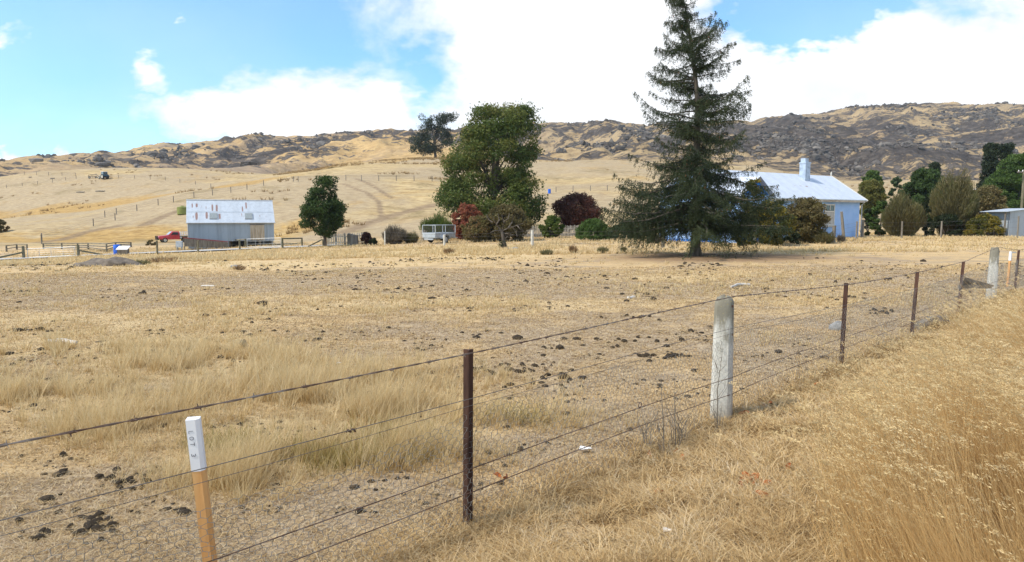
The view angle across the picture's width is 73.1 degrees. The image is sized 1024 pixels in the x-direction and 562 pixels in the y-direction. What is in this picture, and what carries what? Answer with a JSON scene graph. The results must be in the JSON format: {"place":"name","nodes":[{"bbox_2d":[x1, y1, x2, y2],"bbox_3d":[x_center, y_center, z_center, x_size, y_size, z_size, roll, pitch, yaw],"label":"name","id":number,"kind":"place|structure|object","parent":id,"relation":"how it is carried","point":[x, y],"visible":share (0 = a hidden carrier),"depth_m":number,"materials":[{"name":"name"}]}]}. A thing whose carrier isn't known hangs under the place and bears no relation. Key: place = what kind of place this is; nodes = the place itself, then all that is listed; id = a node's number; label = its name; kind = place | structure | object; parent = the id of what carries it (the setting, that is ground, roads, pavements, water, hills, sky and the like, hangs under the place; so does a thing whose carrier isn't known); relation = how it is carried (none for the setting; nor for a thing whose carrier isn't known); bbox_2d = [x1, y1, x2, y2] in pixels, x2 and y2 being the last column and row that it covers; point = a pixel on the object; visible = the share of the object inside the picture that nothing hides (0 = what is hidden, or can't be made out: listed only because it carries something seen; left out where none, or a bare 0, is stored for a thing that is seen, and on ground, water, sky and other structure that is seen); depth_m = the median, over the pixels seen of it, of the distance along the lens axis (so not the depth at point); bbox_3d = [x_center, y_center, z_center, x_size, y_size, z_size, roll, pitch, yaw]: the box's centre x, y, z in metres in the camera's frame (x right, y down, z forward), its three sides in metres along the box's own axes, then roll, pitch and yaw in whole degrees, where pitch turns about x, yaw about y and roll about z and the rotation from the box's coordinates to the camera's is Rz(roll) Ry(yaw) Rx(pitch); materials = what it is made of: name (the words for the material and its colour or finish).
{"place":"outdoors","nodes":[
{"label":"outdoors","id":0,"kind":"place"},
{"bbox_2d":[0,244,340,259],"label":"gravel track","id":1,"kind":"structure","parent":0,"point":[180,251],"depth_m":63.07,"materials":[{"name":"grey gravel"}]},
{"bbox_2d":[27,247,74,256],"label":"farm gate","id":2,"kind":"structure","parent":1,"relation":"on","point":[45,254],"depth_m":62.05,"materials":[{"name":"grey metal"}]},
{"bbox_2d":[0,319,652,510],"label":"paddock grass","id":3,"kind":"structure","parent":0,"point":[385,400],"depth_m":6.26,"materials":[{"name":"plant"}]},
{"bbox_2d":[0,158,979,246],"bbox_3d":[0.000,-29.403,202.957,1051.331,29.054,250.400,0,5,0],"label":"hillside","id":4,"kind":"structure","parent":0,"point":[404,202],"depth_m":142.96,"materials":[{"name":"beige plant"}]},
{"bbox_2d":[0,219,10,232],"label":"hill bush","id":5,"kind":"object","parent":4,"relation":"on","point":[3,227],"visible":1,"depth_m":103.58,"materials":[{"name":"green plant"}]},
{"bbox_2d":[40,213,115,243],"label":"hill fence","id":6,"kind":"object","parent":4,"relation":"on","point":[77,227],"visible":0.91,"depth_m":101.22,"materials":[{"name":"wood"}]},
{"bbox_2d":[98,171,108,178],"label":"tractor","id":7,"kind":"object","parent":4,"relation":"on","point":[104,174],"visible":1,"depth_m":235.65,"materials":[{"name":"beige paint"}]},
{"bbox_2d":[145,239,155,245],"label":"hill bush","id":8,"kind":"object","parent":4,"relation":"on","point":[149,242],"visible":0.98,"depth_m":79.53,"materials":[{"name":"green plant"}]},
{"bbox_2d":[155,231,187,242],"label":"pickup truck","id":9,"kind":"object","parent":4,"relation":"on","point":[170,235],"visible":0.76,"depth_m":90.16,"materials":[{"name":"red paint"}]},
{"bbox_2d":[177,206,185,213],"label":"water tank","id":10,"kind":"object","parent":4,"relation":"on","point":[181,209],"visible":0.81,"depth_m":112.16,"materials":[{"name":"green plastic"}]},
{"bbox_2d":[104,180,263,216],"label":"hill fence","id":11,"kind":"object","parent":4,"relation":"on","point":[179,196],"visible":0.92,"depth_m":126.42,"materials":[{"name":"wood"}]},
{"bbox_2d":[293,175,432,181],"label":"hill fence","id":12,"kind":"object","parent":4,"relation":"on","point":[361,177],"visible":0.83,"depth_m":143.02,"materials":[{"name":"wood"}]},
{"bbox_2d":[408,111,458,157],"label":"pine tree","id":13,"kind":"object","parent":4,"relation":"on","point":[423,146],"visible":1,"depth_m":250.03,"materials":[{"name":"green plant"}]},
{"bbox_2d":[0,156,973,236],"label":"tussock","id":14,"kind":"object","parent":4,"relation":"on","point":[335,165],"visible":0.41,"depth_m":206.58,"materials":[{"name":"brown plant"}]},
{"bbox_2d":[857,170,885,218],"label":"dark tree","id":15,"kind":"object","parent":4,"relation":"on","point":[871,174],"visible":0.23,"depth_m":106.18,"materials":[{"name":"green plant"}]},
{"bbox_2d":[857,178,889,218],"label":"willow tree","id":16,"kind":"object","parent":4,"relation":"on","point":[870,190],"visible":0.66,"depth_m":93.17,"materials":[{"name":"green plant"}]},
{"bbox_2d":[887,176,902,206],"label":"grey willow","id":17,"kind":"object","parent":4,"relation":"on","point":[895,181],"visible":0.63,"depth_m":110.79,"materials":[{"name":"green plant"}]},
{"bbox_2d":[901,166,945,226],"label":"green tree","id":18,"kind":"object","parent":4,"relation":"on","point":[921,183],"visible":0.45,"depth_m":90.20,"materials":[{"name":"green plant"}]},
{"bbox_2d":[928,161,943,172],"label":"conifer tree","id":19,"kind":"object","parent":4,"relation":"on","point":[935,165],"visible":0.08,"depth_m":100.52,"materials":[{"name":"green plant"}]},
{"bbox_2d":[976,142,1001,189],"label":"pine tree","id":20,"kind":"object","parent":4,"relation":"on","point":[991,154],"visible":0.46,"depth_m":110.23,"materials":[{"name":"green plant"}]},
{"bbox_2d":[972,184,1008,214],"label":"olive tree","id":21,"kind":"object","parent":4,"relation":"on","point":[991,197],"visible":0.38,"depth_m":80.11,"materials":[{"name":"green plant"}]},
{"bbox_2d":[981,153,1023,207],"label":"green tree","id":22,"kind":"object","parent":4,"relation":"on","point":[1006,177],"visible":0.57,"depth_m":94.33,"materials":[{"name":"green plant"}]},
{"bbox_2d":[998,142,1015,194],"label":"pine tree","id":23,"kind":"object","parent":4,"relation":"on","point":[1007,149],"visible":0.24,"depth_m":113.91,"materials":[{"name":"green plant"}]},
{"bbox_2d":[0,231,1023,561],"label":"ground","id":24,"kind":"structure","parent":0,"point":[828,259],"depth_m":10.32,"materials":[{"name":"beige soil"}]},
{"bbox_2d":[0,246,24,257],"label":"strainer post","id":25,"kind":"object","parent":24,"relation":"on","point":[23,252],"visible":0.78,"depth_m":61.97,"materials":[{"name":"grey wood"}]},
{"bbox_2d":[5,244,27,251],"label":"yard pen","id":26,"kind":"object","parent":24,"relation":"on","point":[16,247],"visible":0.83,"depth_m":75.69,"materials":[{"name":"wood"}]},
{"bbox_2d":[31,533,45,540],"bbox_3d":[-2.662,1.448,3.895,0.079,0.044,0.059,11,-18,-41],"label":"dung lump","id":27,"kind":"object","parent":24,"relation":"on","point":[37,537],"visible":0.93,"depth_m":3.87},
{"bbox_2d":[42,242,131,251],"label":"stock yard","id":28,"kind":"structure","parent":24,"relation":"on","point":[87,247],"depth_m":75.12,"materials":[{"name":"wood"}]},
{"bbox_2d":[89,524,105,531],"bbox_3d":[-2.403,1.437,4.003,0.100,0.054,0.060,-3,-2,4],"label":"dung lump","id":29,"kind":"object","parent":24,"relation":"on","point":[96,526],"visible":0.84,"depth_m":3.99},
{"bbox_2d":[93,511,103,517],"bbox_3d":[-2.500,1.418,4.176,0.060,0.046,0.071,-28,18,-6],"label":"dung lump","id":30,"kind":"object","parent":24,"relation":"on","point":[97,514],"visible":0.7,"depth_m":4.17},
{"bbox_2d":[93,517,103,523],"bbox_3d":[-2.461,1.429,4.100,0.083,0.048,0.053,-15,26,-14],"label":"dung lump","id":31,"kind":"object","parent":24,"relation":"on","point":[99,519],"visible":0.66,"depth_m":4.09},
{"bbox_2d":[94,473,103,478],"bbox_3d":[-2.857,1.356,4.782,0.066,0.050,0.066,-38,-7,-22],"label":"dung lump","id":32,"kind":"object","parent":24,"relation":"on","point":[99,476],"visible":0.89,"depth_m":4.76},
{"bbox_2d":[73,257,142,266],"bbox_3d":[-18.972,-0.839,32.627,3.308,0.622,1.792,-1,5,-6],"label":"dirt mound","id":33,"kind":"object","parent":24,"relation":"on","point":[115,261],"visible":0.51,"depth_m":32.09,"materials":[{"name":"grey soil"}]},
{"bbox_2d":[106,521,118,527],"bbox_3d":[-2.344,1.431,4.052,0.049,0.047,0.075,-22,-25,40],"label":"dung lump","id":34,"kind":"object","parent":24,"relation":"on","point":[110,523],"visible":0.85,"depth_m":4.04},
{"bbox_2d":[116,246,129,254],"bbox_3d":[-34.318,-2.683,61.011,0.950,0.805,0.772,-1,5,-8],"label":"water trough","id":35,"kind":"object","parent":24,"relation":"on","point":[123,250],"visible":0.82,"depth_m":60.77,"materials":[{"name":"white paint"}]},
{"bbox_2d":[144,255,177,262],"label":"weed clump","id":36,"kind":"object","parent":24,"relation":"on","point":[163,259],"visible":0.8,"depth_m":36.64,"materials":[{"name":"brown plant"}]},
{"bbox_2d":[176,241,182,249],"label":"metal bin","id":37,"kind":"object","parent":24,"relation":"on","point":[179,243],"visible":0.81,"depth_m":67.73,"materials":[{"name":"white metal"}]},
{"bbox_2d":[76,238,323,255],"bbox_3d":[-27.789,-2.854,61.494,21.440,1.987,4.875,-1,5,-12],"label":"paddock fence","id":38,"kind":"object","parent":24,"relation":"on","point":[157,249],"visible":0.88,"depth_m":61.36,"materials":[{"name":"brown wood"}]},
{"bbox_2d":[185,416,217,561],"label":"survey peg","id":39,"kind":"object","parent":24,"relation":"on","point":[195,439],"visible":0.98,"depth_m":3.10,"materials":[{"name":"brown wood"}]},
{"bbox_2d":[183,237,227,249],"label":"loading ramp","id":40,"kind":"structure","parent":24,"relation":"on","point":[190,242],"depth_m":67.22,"materials":[{"name":"grey wood"}]},
{"bbox_2d":[186,199,275,249],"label":"barn","id":41,"kind":"structure","parent":24,"relation":"on","point":[233,220],"depth_m":70.52,"materials":[{"name":"grey metal"}]},
{"bbox_2d":[250,225,264,239],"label":"door","id":42,"kind":"structure","parent":41,"relation":"in","point":[255,229],"depth_m":70.89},
{"bbox_2d":[232,264,246,269],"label":"brown tussock","id":43,"kind":"object","parent":24,"relation":"on","point":[241,267],"visible":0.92,"depth_m":26.48,"materials":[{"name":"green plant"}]},
{"bbox_2d":[298,174,348,246],"bbox_3d":[-16.528,-6.081,60.755,4.422,6.569,4.042,0,5,0],"label":"rowan tree","id":44,"kind":"object","parent":24,"relation":"on","point":[327,213],"visible":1,"depth_m":60.08,"materials":[{"name":"green plant"}]},
{"bbox_2d":[347,233,358,245],"bbox_3d":[-14.375,-3.701,62.424,1.099,1.282,1.100,0,5,0],"label":"tree stump","id":45,"kind":"object","parent":24,"relation":"on","point":[352,239],"visible":0.85,"depth_m":61.99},
{"bbox_2d":[360,232,371,244],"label":"round shrub","id":46,"kind":"object","parent":24,"relation":"on","point":[365,237],"visible":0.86,"depth_m":62.60,"materials":[{"name":"red plant"}]},
{"bbox_2d":[368,237,377,244],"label":"shrub","id":47,"kind":"object","parent":24,"relation":"on","point":[373,241],"visible":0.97,"depth_m":60.70,"materials":[{"name":"green plant"}]},
{"bbox_2d":[171,391,584,481],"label":"greenish grass","id":48,"kind":"structure","parent":24,"relation":"on","point":[332,453],"depth_m":5.25,"materials":[{"name":"beige plant"}]},
{"bbox_2d":[381,223,407,243],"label":"bare bush","id":49,"kind":"object","parent":24,"relation":"on","point":[398,237],"visible":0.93,"depth_m":61.37,"materials":[{"name":"brown plant"}]},
{"bbox_2d":[404,230,418,242],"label":"bare bush","id":50,"kind":"object","parent":24,"relation":"on","point":[413,239],"visible":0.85,"depth_m":62.55,"materials":[{"name":"brown plant"}]},
{"bbox_2d":[419,211,453,240],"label":"broom bush","id":51,"kind":"object","parent":24,"relation":"on","point":[439,221],"visible":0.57,"depth_m":65.88,"materials":[{"name":"green plant"}]},
{"bbox_2d":[422,225,457,242],"bbox_3d":[-6.040,-4.159,60.789,2.000,1.584,3.672,4,7,38],"label":"cage trailer","id":52,"kind":"object","parent":24,"relation":"on","point":[433,236],"visible":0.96,"depth_m":59.82,"materials":[{"name":"metal"}]},
{"bbox_2d":[327,225,577,245],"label":"picket fence","id":53,"kind":"object","parent":24,"relation":"on","point":[343,236],"visible":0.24,"depth_m":66.01,"materials":[{"name":"paint"}]},
{"bbox_2d":[451,202,483,239],"bbox_3d":[-4.163,-5.648,65.641,3.369,3.763,3.647,3,6,26],"label":"red shrub","id":54,"kind":"object","parent":24,"relation":"on","point":[466,211],"visible":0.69,"depth_m":64.99,"materials":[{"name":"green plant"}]},
{"bbox_2d":[460,215,494,241],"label":"olive shrub","id":55,"kind":"object","parent":24,"relation":"on","point":[472,229],"visible":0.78,"depth_m":59.08,"materials":[{"name":"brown plant"}]},
{"bbox_2d":[428,99,549,233],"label":"sycamore tree","id":56,"kind":"object","parent":24,"relation":"on","point":[505,127],"visible":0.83,"depth_m":69.23,"materials":[{"name":"green plant"}]},
{"bbox_2d":[486,213,522,247],"bbox_3d":[-0.424,-3.095,43.613,2.422,2.380,0.816,0,5,0],"label":"bare tree","id":57,"kind":"object","parent":24,"relation":"on","point":[503,243],"visible":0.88,"depth_m":43.52,"materials":[{"name":"brown plant"}]},
{"bbox_2d":[477,203,534,241],"bbox_3d":[-0.523,-4.973,59.917,4.941,3.624,5.115,0,5,0],"label":"tall shrub","id":58,"kind":"object","parent":24,"relation":"on","point":[517,215],"visible":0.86,"depth_m":58.80,"materials":[{"name":"green plant"}]},
{"bbox_2d":[0,247,1023,561],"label":"wire fence","id":59,"kind":"object","parent":24,"relation":"on","point":[722,403],"visible":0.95,"depth_m":4.62,"materials":[{"name":"metal"}]},
{"bbox_2d":[958,277,993,288],"bbox_3d":[8.699,0.033,12.913,0.714,0.215,0.072,0,5,-5],"label":"broken board","id":60,"kind":"object","parent":59,"relation":"attached to","point":[967,284],"visible":0.81,"depth_m":12.91,"materials":[{"name":"grey wood"}]},
{"bbox_2d":[0,231,1023,265],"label":"paddock grass","id":61,"kind":"structure","parent":24,"relation":"on","point":[536,247],"depth_m":45.32,"materials":[{"name":"plant"}]},
{"bbox_2d":[0,257,1023,515],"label":"dung crumbs","id":62,"kind":"object","parent":24,"relation":"on","point":[44,499],"visible":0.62,"depth_m":9.76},
{"bbox_2d":[540,249,553,254],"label":"weed clump","id":63,"kind":"object","parent":24,"relation":"on","point":[548,252],"visible":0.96,"depth_m":36.14,"materials":[{"name":"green plant"}]},
{"bbox_2d":[538,215,565,237],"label":"leafy shrub","id":64,"kind":"object","parent":24,"relation":"on","point":[553,227],"visible":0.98,"depth_m":65.28,"materials":[{"name":"green plant"}]},
{"bbox_2d":[569,244,577,252],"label":"weed clump","id":65,"kind":"object","parent":24,"relation":"on","point":[572,248],"visible":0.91,"depth_m":37.30,"materials":[{"name":"brown plant"}]},
{"bbox_2d":[551,191,604,232],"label":"red tree","id":66,"kind":"object","parent":24,"relation":"on","point":[574,208],"visible":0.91,"depth_m":72.03,"materials":[{"name":"red plant"}]},
{"bbox_2d":[574,218,611,239],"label":"dome shrub","id":67,"kind":"object","parent":24,"relation":"on","point":[588,228],"visible":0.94,"depth_m":55.94,"materials":[{"name":"green plant"}]},
{"bbox_2d":[597,246,608,252],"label":"weed clump","id":68,"kind":"object","parent":24,"relation":"on","point":[603,248],"visible":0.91,"depth_m":36.64,"materials":[{"name":"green plant"}]},
{"bbox_2d":[610,225,640,238],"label":"spreading shrub","id":69,"kind":"object","parent":24,"relation":"on","point":[616,236],"visible":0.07,"depth_m":57.44,"materials":[{"name":"green plant"}]},
{"bbox_2d":[637,402,660,447],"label":"dead weed","id":70,"kind":"object","parent":24,"relation":"on","point":[647,428],"visible":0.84,"depth_m":5.38,"materials":[{"name":"brown plant"}]},
{"bbox_2d":[656,379,671,453],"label":"dead weed","id":71,"kind":"object","parent":24,"relation":"on","point":[663,430],"visible":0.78,"depth_m":5.17,"materials":[{"name":"brown plant"}]},
{"bbox_2d":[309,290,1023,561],"bbox_3d":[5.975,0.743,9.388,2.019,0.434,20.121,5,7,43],"label":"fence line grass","id":72,"kind":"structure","parent":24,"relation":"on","point":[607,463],"depth_m":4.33,"materials":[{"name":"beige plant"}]},
{"bbox_2d":[663,381,685,446],"bbox_3d":[1.266,1.028,5.370,0.169,0.630,0.085,0,5,0],"label":"dead weed","id":73,"kind":"object","parent":24,"relation":"on","point":[679,440],"visible":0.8,"depth_m":5.38,"materials":[{"name":"brown plant"}]},
{"bbox_2d":[672,394,696,443],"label":"dead weed","id":74,"kind":"object","parent":24,"relation":"on","point":[679,434],"visible":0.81,"depth_m":5.50,"materials":[{"name":"brown plant"}]},
{"bbox_2d":[599,0,796,259],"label":"spruce tree","id":75,"kind":"object","parent":24,"relation":"on","point":[699,222],"visible":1,"depth_m":32.10,"materials":[{"name":"green plant"}]},
{"bbox_2d":[384,216,1019,247],"bbox_3d":[15.983,-3.312,50.232,53.571,2.801,16.479,0,5,0],"label":"garden fence","id":76,"kind":"object","parent":24,"relation":"on","point":[834,229],"visible":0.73,"depth_m":53.41,"materials":[{"name":"metal"}]},
{"bbox_2d":[709,348,730,431],"bbox_3d":[1.740,0.911,5.806,0.183,0.772,0.095,0,5,0],"label":"dead weed","id":77,"kind":"object","parent":24,"relation":"on","point":[716,419],"visible":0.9,"depth_m":5.80,"materials":[{"name":"brown plant"}]},
{"bbox_2d":[730,283,749,287],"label":"branch","id":78,"kind":"object","parent":24,"relation":"on","point":[736,284],"visible":0.85,"depth_m":18.39,"materials":[{"name":"white wood"}]},
{"bbox_2d":[740,177,764,242],"bbox_3d":[16.091,-4.639,46.365,2.062,4.568,2.509,0,5,0],"label":"quince bush","id":79,"kind":"object","parent":24,"relation":"on","point":[756,181],"visible":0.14,"depth_m":45.94,"materials":[{"name":"green plant"}]},
{"bbox_2d":[660,158,867,242],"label":"house","id":80,"kind":"structure","parent":24,"relation":"on","point":[835,195],"depth_m":58.51,"materials":[{"name":"blue paint"}]},
{"bbox_2d":[823,204,834,226],"bbox_3d":[26.702,-5.503,58.005,1.620,1.895,0.230,-4,6,-34],"label":"window","id":81,"kind":"structure","parent":80,"relation":"in","point":[830,208],"depth_m":58.10,"materials":[{"name":"white glass"}]},
{"bbox_2d":[753,199,797,245],"bbox_3d":[16.949,-3.716,44.825,2.988,3.219,3.097,3,6,25],"label":"quince bush","id":82,"kind":"object","parent":24,"relation":"on","point":[784,212],"visible":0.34,"depth_m":44.29,"materials":[{"name":"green plant"}]},
{"bbox_2d":[759,226,800,243],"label":"dark shrub","id":83,"kind":"object","parent":24,"relation":"on","point":[795,236],"visible":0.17,"depth_m":47.10,"materials":[{"name":"green plant"}]},
{"bbox_2d":[787,196,831,242],"bbox_3d":[20.730,-4.216,48.889,3.161,3.548,3.547,0,5,0],"label":"dome shrub","id":84,"kind":"object","parent":24,"relation":"on","point":[808,212],"visible":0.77,"depth_m":47.92,"materials":[{"name":"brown plant"}]},
{"bbox_2d":[809,229,835,243],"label":"bush","id":85,"kind":"object","parent":24,"relation":"on","point":[824,237],"visible":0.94,"depth_m":47.49,"materials":[{"name":"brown plant"}]},
{"bbox_2d":[828,321,841,330],"bbox_3d":[5.256,0.733,11.180,0.280,0.183,0.220,0,5,0],"label":"stone","id":86,"kind":"object","parent":24,"relation":"on","point":[831,327],"visible":0.4,"depth_m":11.13,"materials":[{"name":"grey stone"}]},
{"bbox_2d":[836,234,845,241],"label":"dry bush","id":87,"kind":"object","parent":24,"relation":"on","point":[841,238],"visible":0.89,"depth_m":50.82,"materials":[{"name":"brown plant"}]},
{"bbox_2d":[840,211,845,240],"bbox_3d":[25.314,-4.074,52.849,0.548,2.475,0.260,0,5,0],"label":"leaning post","id":88,"kind":"object","parent":24,"relation":"on","point":[842,224],"visible":0.65,"depth_m":52.75,"materials":[{"name":"grey wood"}]},
{"bbox_2d":[861,220,864,237],"bbox_3d":[30.356,-4.411,59.848,0.222,1.800,0.222,2,6,22],"label":"corner post","id":89,"kind":"object","parent":24,"relation":"on","point":[862,229],"visible":0.65,"depth_m":59.77,"materials":[{"name":"grey wood"}]},
{"bbox_2d":[862,208,873,234],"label":"dark shrub","id":90,"kind":"object","parent":24,"relation":"on","point":[869,211],"visible":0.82,"depth_m":66.59,"materials":[{"name":"green plant"}]},
{"bbox_2d":[864,201,887,235],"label":"leafy shrub","id":91,"kind":"object","parent":24,"relation":"on","point":[875,226],"visible":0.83,"depth_m":65.57,"materials":[{"name":"green plant"}]},
{"bbox_2d":[880,188,928,236],"bbox_3d":[35.876,-6.249,63.664,4.086,4.950,3.813,-3,6,-31],"label":"brown shrub","id":92,"kind":"object","parent":24,"relation":"on","point":[899,209],"visible":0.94,"depth_m":62.91,"materials":[{"name":"green plant"}]},
{"bbox_2d":[922,197,931,235],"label":"dark shrub","id":93,"kind":"object","parent":24,"relation":"on","point":[926,209],"visible":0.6,"depth_m":64.57,"materials":[{"name":"green plant"}]},
{"bbox_2d":[914,316,949,329],"bbox_3d":[6.899,0.690,11.461,1.063,0.206,0.226,-4,6,-34],"label":"fallen log","id":94,"kind":"object","parent":24,"relation":"on","point":[932,319],"visible":0.4,"depth_m":11.47,"materials":[{"name":"grey wood"}]},
{"bbox_2d":[928,213,964,235],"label":"dark shrub","id":95,"kind":"object","parent":24,"relation":"on","point":[947,219],"visible":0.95,"depth_m":65.99,"materials":[{"name":"green plant"}]},
{"bbox_2d":[927,166,980,235],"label":"brown tree","id":96,"kind":"object","parent":24,"relation":"on","point":[959,198],"visible":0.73,"depth_m":66.54,"materials":[{"name":"green plant"}]},
{"bbox_2d":[963,212,1006,236],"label":"flowering shrub","id":97,"kind":"object","parent":24,"relation":"on","point":[981,223],"visible":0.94,"depth_m":63.17,"materials":[{"name":"green plant"}]},
{"bbox_2d":[980,208,1023,236],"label":"shed","id":98,"kind":"structure","parent":24,"relation":"on","point":[1009,215],"depth_m":63.33,"materials":[{"name":"metal"}]},
{"bbox_2d":[1006,251,1011,286],"bbox_3d":[12.931,-0.231,17.984,0.105,1.070,0.053,-3,6,-29],"label":"survey peg","id":99,"kind":"object","parent":24,"relation":"on","point":[1010,259],"visible":0.68,"depth_m":17.95,"materials":[{"name":"brown wood"}]},
{"bbox_2d":[1017,170,1023,207],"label":"power pole","id":100,"kind":"object","parent":24,"relation":"on","point":[1022,195],"visible":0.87,"depth_m":69.39,"materials":[{"name":"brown wood"}]},
{"bbox_2d":[0,101,1023,180],"bbox_3d":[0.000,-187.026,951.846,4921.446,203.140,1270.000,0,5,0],"label":"rocky hills","id":101,"kind":"structure","parent":0,"point":[868,125],"depth_m":593.66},
{"bbox_2d":[0,101,1023,179],"bbox_3d":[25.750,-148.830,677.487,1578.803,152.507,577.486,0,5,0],"label":"rock outcrops","id":102,"kind":"object","parent":101,"relation":"on","point":[854,169],"visible":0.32,"depth_m":600.20,"materials":[{"name":"grey stone"}]},
{"bbox_2d":[0,0,1023,159],"label":"sky","id":103,"kind":"structure","parent":0,"point":[77,76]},
{"bbox_2d":[253,287,1023,561],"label":"dead grass","id":104,"kind":"structure","parent":0,"point":[523,544],"depth_m":4.08,"materials":[{"name":"beige plant"}]},
{"bbox_2d":[711,265,1023,561],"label":"tall grass","id":105,"kind":"structure","parent":0,"point":[1012,529],"depth_m":2.71,"materials":[{"name":"beige plant"}]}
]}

